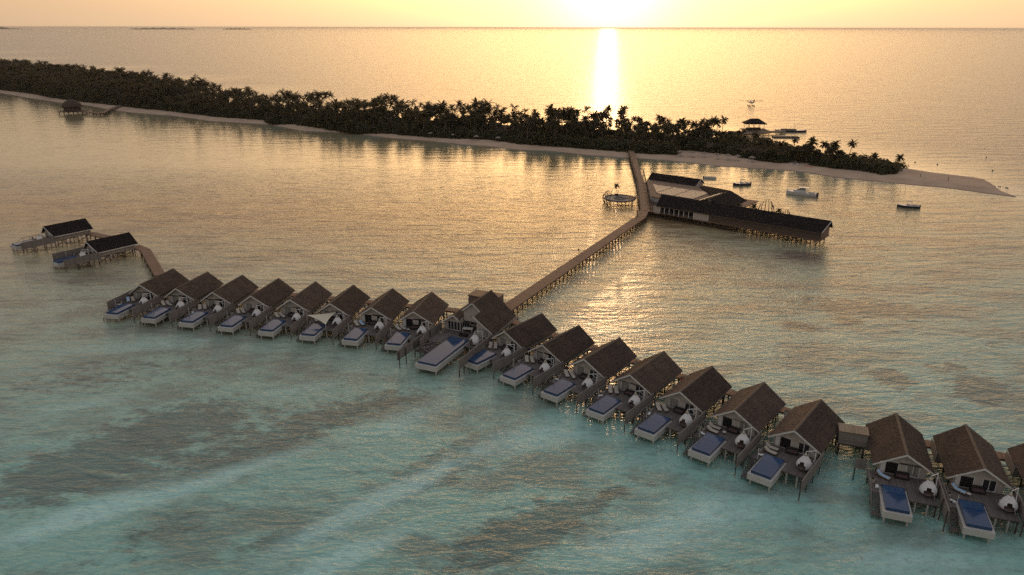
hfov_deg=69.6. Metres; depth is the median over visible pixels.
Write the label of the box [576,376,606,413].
privacy fence
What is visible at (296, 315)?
hanging pod chair
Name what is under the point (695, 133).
broadleaf tree
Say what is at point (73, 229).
overwater villa
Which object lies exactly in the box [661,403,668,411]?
sun lounger
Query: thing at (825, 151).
broadleaf tree
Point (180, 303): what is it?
hanging pod chair
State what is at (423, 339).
privacy fence
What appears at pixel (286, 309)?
door
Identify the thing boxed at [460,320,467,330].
window
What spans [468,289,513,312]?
storage hut
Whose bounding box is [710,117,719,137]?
palm tree
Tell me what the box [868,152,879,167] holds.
palm tree
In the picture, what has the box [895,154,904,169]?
palm tree
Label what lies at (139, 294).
door
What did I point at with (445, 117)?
palm tree
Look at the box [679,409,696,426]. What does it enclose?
hanging pod chair
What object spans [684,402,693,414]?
window
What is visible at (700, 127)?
palm tree
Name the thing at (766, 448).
sun lounger
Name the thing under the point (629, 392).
outdoor sofa
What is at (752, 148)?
thatched hut
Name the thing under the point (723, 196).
restaurant gable hall
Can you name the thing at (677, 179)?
restaurant kitchen
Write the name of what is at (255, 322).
privacy fence
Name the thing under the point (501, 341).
door
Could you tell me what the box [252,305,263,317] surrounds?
hanging pod chair
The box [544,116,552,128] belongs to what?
palm tree
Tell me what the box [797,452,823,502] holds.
privacy fence
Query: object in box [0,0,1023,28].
sky
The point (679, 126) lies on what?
palm tree
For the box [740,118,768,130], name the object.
arrival pavilion
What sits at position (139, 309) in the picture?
privacy fence
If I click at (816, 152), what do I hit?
broadleaf tree
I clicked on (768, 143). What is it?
palm tree
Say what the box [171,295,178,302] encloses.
door
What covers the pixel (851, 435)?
wooden hut
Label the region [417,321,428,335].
hanging pod chair
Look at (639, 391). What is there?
window
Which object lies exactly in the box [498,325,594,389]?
overwater villa
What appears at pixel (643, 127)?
palm tree
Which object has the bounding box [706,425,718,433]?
sun lounger
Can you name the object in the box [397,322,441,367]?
privacy fence
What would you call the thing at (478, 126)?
broadleaf tree
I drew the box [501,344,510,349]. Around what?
outdoor sofa
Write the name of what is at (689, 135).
palm tree
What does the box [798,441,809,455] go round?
window
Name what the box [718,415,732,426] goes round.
door
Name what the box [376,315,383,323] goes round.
window
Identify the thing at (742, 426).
window
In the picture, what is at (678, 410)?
outdoor sofa
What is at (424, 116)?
palm tree
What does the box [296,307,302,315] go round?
window
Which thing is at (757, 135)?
palm tree
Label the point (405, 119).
palm tree
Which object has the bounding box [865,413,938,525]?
overwater villa
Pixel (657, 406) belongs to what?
sun lounger
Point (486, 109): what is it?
palm tree
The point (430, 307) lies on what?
overwater villa
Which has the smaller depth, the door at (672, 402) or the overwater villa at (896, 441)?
the overwater villa at (896, 441)
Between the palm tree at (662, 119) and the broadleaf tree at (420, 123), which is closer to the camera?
the palm tree at (662, 119)
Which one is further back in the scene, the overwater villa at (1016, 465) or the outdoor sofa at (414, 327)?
the outdoor sofa at (414, 327)
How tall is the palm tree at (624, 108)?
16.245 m
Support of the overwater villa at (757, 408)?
in the sea
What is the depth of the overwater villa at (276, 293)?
164.15 m
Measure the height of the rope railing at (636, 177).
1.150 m
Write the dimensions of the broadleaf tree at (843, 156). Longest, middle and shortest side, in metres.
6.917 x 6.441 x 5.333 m
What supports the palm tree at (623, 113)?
on the beach
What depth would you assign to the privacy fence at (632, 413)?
121.11 m
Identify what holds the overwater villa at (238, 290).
in the sea
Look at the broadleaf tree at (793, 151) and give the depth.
353.38 m
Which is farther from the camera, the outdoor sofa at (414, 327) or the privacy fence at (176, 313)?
the privacy fence at (176, 313)
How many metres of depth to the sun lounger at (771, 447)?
110.85 m
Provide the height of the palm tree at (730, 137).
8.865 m
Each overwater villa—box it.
[10,218,92,251]
[51,232,137,269]
[103,268,188,321]
[139,271,222,326]
[177,274,258,330]
[216,278,294,334]
[256,281,331,339]
[296,284,369,344]
[338,288,408,348]
[381,292,448,352]
[465,313,556,373]
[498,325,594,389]
[538,337,636,405]
[582,351,682,424]
[630,366,731,444]
[683,382,785,466]
[741,399,844,490]
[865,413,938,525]
[930,424,1020,542]
[1005,443,1023,501]
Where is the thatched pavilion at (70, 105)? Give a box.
[59,99,87,114]
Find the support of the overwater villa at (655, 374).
in the sea
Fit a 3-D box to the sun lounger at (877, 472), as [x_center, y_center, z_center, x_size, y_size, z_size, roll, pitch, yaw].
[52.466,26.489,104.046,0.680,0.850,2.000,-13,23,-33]
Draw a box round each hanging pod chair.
[36,233,44,239]
[79,249,88,255]
[139,293,150,304]
[176,297,187,308]
[213,301,224,313]
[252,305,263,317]
[292,308,303,322]
[332,312,343,326]
[374,317,385,331]
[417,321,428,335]
[469,331,482,346]
[501,344,514,357]
[539,358,553,372]
[582,374,596,389]
[628,390,644,407]
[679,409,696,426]
[735,427,751,447]
[796,451,816,472]
[919,473,938,498]
[998,488,1018,511]
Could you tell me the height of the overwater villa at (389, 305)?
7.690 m
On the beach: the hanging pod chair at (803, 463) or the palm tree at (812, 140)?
the palm tree at (812, 140)
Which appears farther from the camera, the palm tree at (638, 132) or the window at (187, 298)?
the palm tree at (638, 132)
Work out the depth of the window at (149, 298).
170.88 m
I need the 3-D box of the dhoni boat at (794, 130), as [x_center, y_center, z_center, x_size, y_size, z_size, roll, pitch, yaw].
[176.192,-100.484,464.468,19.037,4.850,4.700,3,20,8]
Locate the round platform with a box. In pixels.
[602,189,638,205]
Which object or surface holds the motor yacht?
on the sea
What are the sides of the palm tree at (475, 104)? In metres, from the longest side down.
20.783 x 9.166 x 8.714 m
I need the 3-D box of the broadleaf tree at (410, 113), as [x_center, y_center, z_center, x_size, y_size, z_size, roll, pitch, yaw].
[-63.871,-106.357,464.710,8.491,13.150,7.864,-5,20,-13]
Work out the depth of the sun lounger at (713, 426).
116.66 m
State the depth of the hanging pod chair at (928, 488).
99.45 m
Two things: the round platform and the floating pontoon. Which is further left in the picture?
the round platform
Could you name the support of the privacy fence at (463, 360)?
in the sea
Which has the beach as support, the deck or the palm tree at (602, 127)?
the palm tree at (602, 127)
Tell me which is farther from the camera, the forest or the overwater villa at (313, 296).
the forest
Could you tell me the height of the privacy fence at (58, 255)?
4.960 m
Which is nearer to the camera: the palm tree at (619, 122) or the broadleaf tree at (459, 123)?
the palm tree at (619, 122)
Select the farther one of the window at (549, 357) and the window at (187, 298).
the window at (187, 298)
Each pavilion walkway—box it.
[82,111,103,115]
[100,105,122,115]
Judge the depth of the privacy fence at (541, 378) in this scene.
132.97 m
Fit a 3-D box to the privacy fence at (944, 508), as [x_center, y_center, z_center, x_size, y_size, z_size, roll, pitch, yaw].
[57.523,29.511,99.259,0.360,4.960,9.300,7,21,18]
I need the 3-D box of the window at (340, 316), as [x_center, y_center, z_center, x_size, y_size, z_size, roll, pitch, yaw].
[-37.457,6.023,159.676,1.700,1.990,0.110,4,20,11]
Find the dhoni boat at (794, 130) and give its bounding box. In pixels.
[775,127,806,131]
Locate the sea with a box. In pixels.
[0,27,1023,574]
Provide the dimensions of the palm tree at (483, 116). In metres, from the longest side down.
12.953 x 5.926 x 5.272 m
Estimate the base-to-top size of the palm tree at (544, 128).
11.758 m
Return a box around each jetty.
[505,216,645,313]
[628,150,648,221]
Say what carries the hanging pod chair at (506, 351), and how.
on the overwater villa at (532, 332)
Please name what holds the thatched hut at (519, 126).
on the beach
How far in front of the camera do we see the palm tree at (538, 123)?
413.16 m
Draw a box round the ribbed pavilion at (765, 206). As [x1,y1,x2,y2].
[758,200,774,211]
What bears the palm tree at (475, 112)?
on the beach
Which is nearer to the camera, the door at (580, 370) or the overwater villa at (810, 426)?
the overwater villa at (810, 426)
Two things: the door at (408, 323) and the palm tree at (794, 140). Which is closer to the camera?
the door at (408, 323)
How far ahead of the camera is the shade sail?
157.08 m
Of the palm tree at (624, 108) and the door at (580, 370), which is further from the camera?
the palm tree at (624, 108)
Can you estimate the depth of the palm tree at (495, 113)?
450.92 m
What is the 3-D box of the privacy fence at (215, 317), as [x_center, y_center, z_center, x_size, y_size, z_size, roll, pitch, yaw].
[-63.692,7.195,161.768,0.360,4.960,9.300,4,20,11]
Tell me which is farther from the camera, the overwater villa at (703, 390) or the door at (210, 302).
the door at (210, 302)
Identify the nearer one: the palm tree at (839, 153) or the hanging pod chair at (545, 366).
the hanging pod chair at (545, 366)
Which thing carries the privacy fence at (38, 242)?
in the sea
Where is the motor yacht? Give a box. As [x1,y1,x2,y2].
[786,186,818,196]
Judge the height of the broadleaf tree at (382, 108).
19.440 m
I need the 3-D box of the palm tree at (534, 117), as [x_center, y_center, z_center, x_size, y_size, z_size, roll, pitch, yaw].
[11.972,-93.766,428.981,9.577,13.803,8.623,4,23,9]
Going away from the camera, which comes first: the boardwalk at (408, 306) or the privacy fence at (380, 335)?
the privacy fence at (380, 335)
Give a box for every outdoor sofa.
[368,320,377,324]
[410,324,418,329]
[459,332,467,336]
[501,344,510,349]
[538,358,547,363]
[579,373,589,379]
[624,389,635,396]
[673,406,684,414]
[726,425,739,434]
[785,446,798,455]
[894,470,909,480]
[969,484,985,494]
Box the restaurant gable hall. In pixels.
[700,186,746,206]
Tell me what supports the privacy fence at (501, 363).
in the sea
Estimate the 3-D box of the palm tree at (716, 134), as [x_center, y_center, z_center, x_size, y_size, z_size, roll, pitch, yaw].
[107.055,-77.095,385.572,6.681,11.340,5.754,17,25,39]
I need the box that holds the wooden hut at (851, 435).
[835,423,868,458]
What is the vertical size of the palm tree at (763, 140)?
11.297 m
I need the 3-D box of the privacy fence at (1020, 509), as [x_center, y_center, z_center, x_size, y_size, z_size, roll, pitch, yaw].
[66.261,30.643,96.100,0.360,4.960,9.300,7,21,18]
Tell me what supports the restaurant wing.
in the sea
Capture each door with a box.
[136,291,142,298]
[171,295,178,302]
[208,298,214,305]
[245,302,252,309]
[284,306,291,313]
[362,314,371,322]
[403,318,413,326]
[499,336,505,345]
[536,350,543,359]
[577,364,584,373]
[621,379,629,390]
[669,396,678,407]
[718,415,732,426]
[775,435,791,447]
[880,461,899,473]
[954,475,974,487]
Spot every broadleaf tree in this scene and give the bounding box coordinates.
[373,100,387,118]
[404,109,416,120]
[416,121,425,127]
[420,104,433,118]
[424,122,432,128]
[455,119,464,128]
[475,123,481,130]
[589,133,597,138]
[597,130,607,136]
[607,128,614,134]
[656,132,664,139]
[691,128,700,137]
[701,132,711,139]
[710,137,718,142]
[764,148,777,161]
[789,146,798,160]
[797,144,816,162]
[812,149,823,154]
[824,145,837,154]
[834,151,846,161]
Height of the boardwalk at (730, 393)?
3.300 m
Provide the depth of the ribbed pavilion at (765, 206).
242.81 m
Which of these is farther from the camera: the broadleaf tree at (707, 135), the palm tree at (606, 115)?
the palm tree at (606, 115)
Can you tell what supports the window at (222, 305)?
in the overwater villa at (238, 290)
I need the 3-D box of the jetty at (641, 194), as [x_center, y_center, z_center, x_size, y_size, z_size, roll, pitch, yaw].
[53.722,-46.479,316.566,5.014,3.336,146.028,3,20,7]
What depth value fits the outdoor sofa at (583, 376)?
133.11 m
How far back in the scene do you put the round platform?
273.89 m
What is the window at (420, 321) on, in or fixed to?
in the overwater villa at (430, 307)
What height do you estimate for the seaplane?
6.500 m
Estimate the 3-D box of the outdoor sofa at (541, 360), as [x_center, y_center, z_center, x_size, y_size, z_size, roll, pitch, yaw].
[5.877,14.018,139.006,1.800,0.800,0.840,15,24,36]
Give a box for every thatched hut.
[491,122,505,130]
[512,123,528,132]
[700,142,722,151]
[740,146,764,151]
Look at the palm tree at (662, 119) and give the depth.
427.02 m
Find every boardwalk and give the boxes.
[86,232,109,239]
[132,245,163,276]
[220,286,459,318]
[511,320,856,447]
[834,438,1012,466]
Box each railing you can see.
[628,149,639,205]
[642,169,650,213]
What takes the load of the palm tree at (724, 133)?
on the beach
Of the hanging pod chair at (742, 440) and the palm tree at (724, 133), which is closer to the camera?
the hanging pod chair at (742, 440)
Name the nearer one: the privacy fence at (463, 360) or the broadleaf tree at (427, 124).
the privacy fence at (463, 360)
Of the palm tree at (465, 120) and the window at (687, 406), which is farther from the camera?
the palm tree at (465, 120)
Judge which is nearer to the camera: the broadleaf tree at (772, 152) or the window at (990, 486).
the window at (990, 486)
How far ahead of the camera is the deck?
272.01 m
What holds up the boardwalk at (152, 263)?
in the sea
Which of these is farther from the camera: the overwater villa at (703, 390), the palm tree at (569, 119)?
the palm tree at (569, 119)
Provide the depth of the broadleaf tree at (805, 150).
348.29 m
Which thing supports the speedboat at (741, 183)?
on the sea
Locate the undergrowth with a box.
[0,84,908,174]
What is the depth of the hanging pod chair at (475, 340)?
146.37 m
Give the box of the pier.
[713,131,786,134]
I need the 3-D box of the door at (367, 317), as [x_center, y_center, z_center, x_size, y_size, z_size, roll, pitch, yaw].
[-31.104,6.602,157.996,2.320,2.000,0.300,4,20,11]
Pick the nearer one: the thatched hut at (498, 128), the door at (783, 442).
the door at (783, 442)
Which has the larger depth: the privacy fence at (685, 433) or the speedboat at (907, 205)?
the speedboat at (907, 205)
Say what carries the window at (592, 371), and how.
in the overwater villa at (610, 359)
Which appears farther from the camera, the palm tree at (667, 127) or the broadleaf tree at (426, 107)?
the broadleaf tree at (426, 107)
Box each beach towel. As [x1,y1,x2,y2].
[877,469,889,478]
[952,483,965,492]
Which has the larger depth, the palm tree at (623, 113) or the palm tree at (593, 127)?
the palm tree at (623, 113)
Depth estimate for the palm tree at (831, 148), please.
340.71 m
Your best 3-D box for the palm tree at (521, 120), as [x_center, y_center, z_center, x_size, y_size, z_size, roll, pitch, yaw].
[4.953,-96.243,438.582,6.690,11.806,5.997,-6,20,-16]
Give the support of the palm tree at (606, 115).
on the beach
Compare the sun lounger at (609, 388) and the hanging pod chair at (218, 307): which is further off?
the hanging pod chair at (218, 307)
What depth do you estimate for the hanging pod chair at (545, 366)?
134.24 m
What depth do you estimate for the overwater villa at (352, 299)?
159.57 m
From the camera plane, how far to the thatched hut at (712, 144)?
382.03 m
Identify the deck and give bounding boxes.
[642,179,758,211]
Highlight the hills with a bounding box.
[133,28,185,28]
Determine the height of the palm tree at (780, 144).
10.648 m
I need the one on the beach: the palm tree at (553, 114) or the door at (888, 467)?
the palm tree at (553, 114)
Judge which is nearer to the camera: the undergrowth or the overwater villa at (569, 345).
the overwater villa at (569, 345)
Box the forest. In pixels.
[0,58,590,127]
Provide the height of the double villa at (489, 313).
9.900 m
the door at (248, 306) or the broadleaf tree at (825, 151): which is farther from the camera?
the broadleaf tree at (825, 151)
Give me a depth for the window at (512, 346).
144.70 m
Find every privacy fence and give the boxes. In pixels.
[21,236,55,254]
[52,247,87,259]
[63,252,99,272]
[107,290,133,310]
[132,295,160,323]
[170,299,197,328]
[208,303,233,332]
[249,306,272,336]
[290,310,311,341]
[332,314,351,346]
[375,318,392,350]
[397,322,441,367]
[419,323,434,355]
[458,334,491,376]
[493,347,524,379]
[532,361,563,396]
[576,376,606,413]
[624,393,653,432]
[676,411,705,453]
[734,431,761,477]
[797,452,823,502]
[933,472,949,533]
[1012,486,1023,536]
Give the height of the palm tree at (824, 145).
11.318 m
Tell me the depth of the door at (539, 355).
140.27 m
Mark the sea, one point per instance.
(130, 447)
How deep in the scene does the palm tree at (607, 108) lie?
451.39 m
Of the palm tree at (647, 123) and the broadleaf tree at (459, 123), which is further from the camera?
the broadleaf tree at (459, 123)
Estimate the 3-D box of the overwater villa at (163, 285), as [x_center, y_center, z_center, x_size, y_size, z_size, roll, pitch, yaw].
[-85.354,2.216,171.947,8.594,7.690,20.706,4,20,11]
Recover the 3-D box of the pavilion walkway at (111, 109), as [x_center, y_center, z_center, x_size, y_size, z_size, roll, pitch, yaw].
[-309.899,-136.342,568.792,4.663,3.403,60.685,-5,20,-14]
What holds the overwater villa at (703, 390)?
in the sea
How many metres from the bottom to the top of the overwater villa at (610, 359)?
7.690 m
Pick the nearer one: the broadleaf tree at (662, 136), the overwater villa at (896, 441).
the overwater villa at (896, 441)
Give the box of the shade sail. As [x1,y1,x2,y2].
[307,312,335,324]
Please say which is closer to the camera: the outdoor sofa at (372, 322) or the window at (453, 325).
the window at (453, 325)
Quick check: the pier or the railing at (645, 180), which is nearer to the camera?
the railing at (645, 180)
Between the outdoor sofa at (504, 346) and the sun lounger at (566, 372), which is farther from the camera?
the outdoor sofa at (504, 346)
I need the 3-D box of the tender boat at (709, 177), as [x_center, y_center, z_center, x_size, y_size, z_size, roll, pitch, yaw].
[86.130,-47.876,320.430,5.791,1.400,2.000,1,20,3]
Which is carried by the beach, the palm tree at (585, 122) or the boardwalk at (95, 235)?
the palm tree at (585, 122)
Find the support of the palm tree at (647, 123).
on the beach
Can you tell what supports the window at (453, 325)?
in the double villa at (489, 313)
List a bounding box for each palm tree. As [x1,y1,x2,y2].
[392,112,401,119]
[402,114,410,121]
[417,111,430,129]
[430,109,438,118]
[436,104,447,122]
[441,113,450,132]
[449,112,458,127]
[461,116,469,123]
[469,109,478,120]
[470,97,482,109]
[480,105,493,116]
[480,114,487,127]
[491,109,499,116]
[510,113,518,121]
[511,121,517,129]
[517,117,524,124]
[522,120,532,139]
[525,115,535,128]
[525,115,538,132]
[534,120,543,132]
[537,124,548,137]
[543,104,556,114]
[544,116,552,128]
[546,109,559,129]
[549,118,563,140]
[558,106,568,124]
[563,107,575,129]
[565,114,572,133]
[567,121,576,132]
[581,120,590,126]
[589,110,598,138]
[589,123,596,137]
[598,124,605,136]
[600,111,610,135]
[604,104,613,127]
[615,118,622,126]
[616,111,626,118]
[617,126,624,133]
[619,105,627,113]
[634,128,643,137]
[637,125,647,139]
[643,121,651,131]
[651,126,660,138]
[657,115,667,124]
[662,123,671,142]
[672,126,679,141]
[676,122,684,132]
[677,117,687,128]
[685,132,693,142]
[695,124,703,138]
[699,117,705,137]
[703,123,710,138]
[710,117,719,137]
[711,129,721,137]
[720,114,729,130]
[721,130,727,142]
[727,135,733,145]
[753,132,759,140]
[760,136,770,151]
[762,139,772,156]
[775,140,785,149]
[791,137,799,146]
[806,135,818,156]
[819,140,829,157]
[827,146,834,164]
[830,140,840,157]
[834,149,842,158]
[847,139,857,157]
[849,152,856,159]
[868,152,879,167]
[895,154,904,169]
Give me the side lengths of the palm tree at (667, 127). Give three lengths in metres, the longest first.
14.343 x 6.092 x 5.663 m
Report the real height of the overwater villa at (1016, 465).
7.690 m
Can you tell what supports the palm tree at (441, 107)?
on the beach
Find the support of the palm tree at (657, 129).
on the beach
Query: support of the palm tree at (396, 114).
on the beach
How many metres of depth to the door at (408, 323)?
155.83 m
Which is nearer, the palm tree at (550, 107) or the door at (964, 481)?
the door at (964, 481)
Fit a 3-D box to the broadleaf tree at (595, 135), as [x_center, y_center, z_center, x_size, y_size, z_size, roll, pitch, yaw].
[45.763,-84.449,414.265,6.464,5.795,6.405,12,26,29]
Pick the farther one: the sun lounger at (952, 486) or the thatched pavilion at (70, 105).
the thatched pavilion at (70, 105)
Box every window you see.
[147,292,153,299]
[182,296,189,303]
[219,299,225,307]
[257,304,263,311]
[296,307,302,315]
[335,311,342,319]
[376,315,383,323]
[418,319,425,327]
[448,320,459,330]
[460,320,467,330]
[479,328,487,337]
[510,340,516,350]
[548,355,554,364]
[590,368,597,379]
[635,386,643,396]
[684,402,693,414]
[739,420,749,434]
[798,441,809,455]
[906,465,920,477]
[982,478,997,492]
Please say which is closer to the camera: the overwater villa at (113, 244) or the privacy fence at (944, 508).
the privacy fence at (944, 508)
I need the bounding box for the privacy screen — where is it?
[852,458,866,479]
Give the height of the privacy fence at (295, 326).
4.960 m
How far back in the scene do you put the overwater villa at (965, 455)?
100.78 m
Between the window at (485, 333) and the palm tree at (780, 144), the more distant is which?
the palm tree at (780, 144)
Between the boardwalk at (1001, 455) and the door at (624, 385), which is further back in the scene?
the door at (624, 385)
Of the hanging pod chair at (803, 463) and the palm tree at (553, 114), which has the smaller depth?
the hanging pod chair at (803, 463)
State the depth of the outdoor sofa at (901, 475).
103.78 m
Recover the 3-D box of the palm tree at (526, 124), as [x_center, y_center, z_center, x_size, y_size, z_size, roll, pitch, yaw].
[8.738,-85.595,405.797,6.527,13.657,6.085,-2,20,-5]
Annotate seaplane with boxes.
[739,99,757,105]
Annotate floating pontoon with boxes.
[772,136,799,137]
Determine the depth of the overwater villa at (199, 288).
168.66 m
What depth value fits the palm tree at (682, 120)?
410.30 m
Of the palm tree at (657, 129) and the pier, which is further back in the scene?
the pier
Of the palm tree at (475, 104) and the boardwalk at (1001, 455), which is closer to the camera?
the boardwalk at (1001, 455)
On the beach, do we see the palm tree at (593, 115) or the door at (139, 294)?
the palm tree at (593, 115)
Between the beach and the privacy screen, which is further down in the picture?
the privacy screen
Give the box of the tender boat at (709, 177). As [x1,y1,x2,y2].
[703,176,716,178]
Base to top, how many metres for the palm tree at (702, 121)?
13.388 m
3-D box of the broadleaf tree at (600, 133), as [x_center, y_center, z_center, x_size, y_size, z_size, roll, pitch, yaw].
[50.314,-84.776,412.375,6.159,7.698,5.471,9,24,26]
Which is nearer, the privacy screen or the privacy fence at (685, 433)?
the privacy screen
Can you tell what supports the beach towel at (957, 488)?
on the sun lounger at (952, 486)
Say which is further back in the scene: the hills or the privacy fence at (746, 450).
the hills
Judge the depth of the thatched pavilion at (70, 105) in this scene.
548.31 m
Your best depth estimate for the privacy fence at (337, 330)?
154.00 m
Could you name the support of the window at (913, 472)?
in the overwater villa at (896, 441)
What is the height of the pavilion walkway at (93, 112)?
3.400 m
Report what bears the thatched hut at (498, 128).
on the beach
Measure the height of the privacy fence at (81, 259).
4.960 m
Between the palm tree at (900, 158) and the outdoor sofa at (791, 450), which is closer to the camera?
the outdoor sofa at (791, 450)
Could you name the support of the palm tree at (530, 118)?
on the beach
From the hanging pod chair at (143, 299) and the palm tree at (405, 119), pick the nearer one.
the hanging pod chair at (143, 299)
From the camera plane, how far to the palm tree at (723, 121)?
419.43 m
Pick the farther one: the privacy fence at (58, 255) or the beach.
the beach
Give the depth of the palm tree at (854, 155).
336.36 m
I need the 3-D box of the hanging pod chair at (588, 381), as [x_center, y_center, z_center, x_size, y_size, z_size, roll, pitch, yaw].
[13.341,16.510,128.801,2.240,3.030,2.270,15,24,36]
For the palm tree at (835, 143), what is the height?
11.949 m
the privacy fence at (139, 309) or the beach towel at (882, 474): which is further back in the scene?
the privacy fence at (139, 309)
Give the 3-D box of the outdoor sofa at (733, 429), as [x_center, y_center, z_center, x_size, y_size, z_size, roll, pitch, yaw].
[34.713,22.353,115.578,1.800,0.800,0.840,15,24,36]
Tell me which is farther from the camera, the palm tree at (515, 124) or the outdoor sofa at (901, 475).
the palm tree at (515, 124)
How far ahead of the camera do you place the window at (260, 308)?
164.11 m
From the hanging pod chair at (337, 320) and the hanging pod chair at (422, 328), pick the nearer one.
the hanging pod chair at (422, 328)
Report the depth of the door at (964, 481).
101.73 m
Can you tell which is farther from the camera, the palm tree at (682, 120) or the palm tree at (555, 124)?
the palm tree at (682, 120)
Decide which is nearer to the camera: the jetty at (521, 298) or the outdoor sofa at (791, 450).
the outdoor sofa at (791, 450)
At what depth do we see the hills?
17383.04 m
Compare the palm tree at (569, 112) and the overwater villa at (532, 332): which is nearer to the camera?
the overwater villa at (532, 332)
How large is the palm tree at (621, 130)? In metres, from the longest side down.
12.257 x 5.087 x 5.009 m
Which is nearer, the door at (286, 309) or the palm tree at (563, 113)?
the door at (286, 309)
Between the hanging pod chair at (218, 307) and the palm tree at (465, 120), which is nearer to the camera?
the hanging pod chair at (218, 307)
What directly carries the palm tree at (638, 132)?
on the beach
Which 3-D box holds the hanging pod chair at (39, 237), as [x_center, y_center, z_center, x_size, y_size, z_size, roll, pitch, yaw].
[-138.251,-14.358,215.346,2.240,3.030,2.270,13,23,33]
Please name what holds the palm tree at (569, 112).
on the beach
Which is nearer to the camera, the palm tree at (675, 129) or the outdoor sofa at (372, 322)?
the outdoor sofa at (372, 322)
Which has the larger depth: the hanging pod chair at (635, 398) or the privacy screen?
the hanging pod chair at (635, 398)
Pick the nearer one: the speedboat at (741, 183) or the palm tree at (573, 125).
the speedboat at (741, 183)
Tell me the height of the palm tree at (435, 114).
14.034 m
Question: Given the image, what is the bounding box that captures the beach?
[0,90,1014,196]
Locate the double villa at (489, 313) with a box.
[415,290,519,375]
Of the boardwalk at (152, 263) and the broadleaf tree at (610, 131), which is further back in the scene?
the broadleaf tree at (610, 131)
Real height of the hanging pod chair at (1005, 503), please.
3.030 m
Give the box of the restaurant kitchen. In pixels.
[641,172,704,186]
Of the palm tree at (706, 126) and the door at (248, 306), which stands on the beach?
the palm tree at (706, 126)
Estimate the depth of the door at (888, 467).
104.88 m
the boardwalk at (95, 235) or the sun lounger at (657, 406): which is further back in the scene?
the boardwalk at (95, 235)
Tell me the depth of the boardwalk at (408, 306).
168.22 m
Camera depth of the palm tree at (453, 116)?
438.22 m
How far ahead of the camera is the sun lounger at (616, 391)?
128.52 m
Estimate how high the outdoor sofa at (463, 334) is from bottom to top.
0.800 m
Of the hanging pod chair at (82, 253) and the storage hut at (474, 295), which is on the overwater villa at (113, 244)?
the hanging pod chair at (82, 253)
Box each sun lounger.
[564,369,569,377]
[608,385,612,392]
[614,385,618,394]
[655,402,661,411]
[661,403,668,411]
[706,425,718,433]
[709,421,720,429]
[763,445,777,455]
[765,441,778,450]
[875,470,890,480]
[950,482,966,495]
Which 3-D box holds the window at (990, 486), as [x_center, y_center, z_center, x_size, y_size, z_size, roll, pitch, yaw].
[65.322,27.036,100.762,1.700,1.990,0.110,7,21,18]
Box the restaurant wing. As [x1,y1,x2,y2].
[653,194,832,245]
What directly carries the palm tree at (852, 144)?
on the beach
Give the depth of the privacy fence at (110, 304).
168.73 m
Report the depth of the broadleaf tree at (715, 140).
384.25 m
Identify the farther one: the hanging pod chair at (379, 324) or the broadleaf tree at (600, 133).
the broadleaf tree at (600, 133)
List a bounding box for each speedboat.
[733,179,751,185]
[897,201,920,208]
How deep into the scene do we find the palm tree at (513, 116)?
434.22 m
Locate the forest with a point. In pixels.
(93, 82)
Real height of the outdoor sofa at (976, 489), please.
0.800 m

